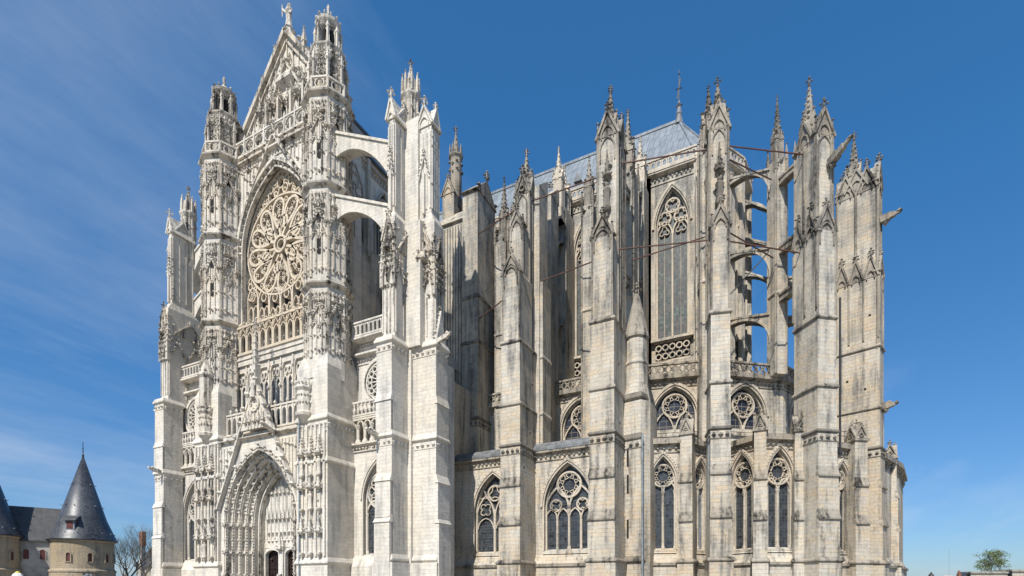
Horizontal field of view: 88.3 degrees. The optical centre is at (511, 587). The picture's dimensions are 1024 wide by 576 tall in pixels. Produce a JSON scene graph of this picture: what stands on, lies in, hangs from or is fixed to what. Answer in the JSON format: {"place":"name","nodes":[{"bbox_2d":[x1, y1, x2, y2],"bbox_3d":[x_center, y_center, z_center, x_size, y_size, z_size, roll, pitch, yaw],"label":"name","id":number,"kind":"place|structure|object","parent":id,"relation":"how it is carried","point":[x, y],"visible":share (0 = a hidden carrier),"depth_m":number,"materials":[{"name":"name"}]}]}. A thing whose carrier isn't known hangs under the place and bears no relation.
{"place":"outdoors","nodes":[
{"label":"outdoors","id":0,"kind":"place"},
{"bbox_2d":[12,571,22,575],"bbox_3d":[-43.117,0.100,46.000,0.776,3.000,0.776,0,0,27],"label":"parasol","id":1,"kind":"object","parent":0,"point":[17,573],"visible":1,"depth_m":45.83,"materials":[{"name":"fabric"}]},
{"bbox_2d":[133,531,151,575],"bbox_3d":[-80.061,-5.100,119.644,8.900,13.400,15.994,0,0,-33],"label":"house","id":2,"kind":"structure","parent":0,"point":[145,568],"depth_m":112.25,"materials":[{"name":"brown"}]},
{"bbox_2d":[0,0,1023,575],"label":"sky","id":3,"kind":"structure","parent":0,"point":[104,104],"materials":[{"name":"blue"}]},
{"bbox_2d":[956,569,1023,575],"bbox_3d":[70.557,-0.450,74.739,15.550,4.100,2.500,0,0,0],"label":"building","id":4,"kind":"structure","parent":0,"point":[1013,572],"depth_m":73.99,"materials":[{"name":"stone"}]},
{"label":"ground","id":5,"kind":"structure","parent":0,"visible":0},
{"bbox_2d":[0,448,117,575],"bbox_3d":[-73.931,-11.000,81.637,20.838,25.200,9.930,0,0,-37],"label":"gatehouse","id":6,"kind":"object","parent":5,"relation":"on","point":[74,536],"visible":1,"depth_m":81.68,"materials":[{"name":"stone"}]},
{"bbox_2d":[115,537,138,575],"bbox_3d":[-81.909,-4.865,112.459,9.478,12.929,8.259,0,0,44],"label":"bare tree","id":7,"kind":"object","parent":5,"relation":"on","point":[127,558],"visible":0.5,"depth_m":112.22,"materials":[{"name":"brown plant"}]},
{"bbox_2d":[115,539,151,575],"bbox_3d":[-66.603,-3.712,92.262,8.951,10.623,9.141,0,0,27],"label":"bare tree","id":8,"kind":"object","parent":5,"relation":"on","point":[125,568],"visible":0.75,"depth_m":92.11,"materials":[{"name":"brown plant"}]},
{"bbox_2d":[115,523,152,575],"bbox_3d":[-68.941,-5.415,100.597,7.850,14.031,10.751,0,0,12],"label":"bare tree","id":9,"kind":"object","parent":5,"relation":"on","point":[142,570],"visible":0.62,"depth_m":99.53,"materials":[{"name":"brown plant"}]},
{"bbox_2d":[148,3,907,575],"bbox_3d":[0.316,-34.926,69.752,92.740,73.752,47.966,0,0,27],"label":"cathedral","id":10,"kind":"structure","parent":5,"relation":"on","point":[374,361],"depth_m":56.04,"materials":[{"name":"white stone"}]},
{"bbox_2d":[973,549,1013,571],"bbox_3d":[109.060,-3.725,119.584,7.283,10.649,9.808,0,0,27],"label":"leafy tree","id":11,"kind":"object","parent":5,"relation":"on","point":[993,556],"visible":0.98,"depth_m":118.96,"materials":[{"name":"green plant"}]}
]}

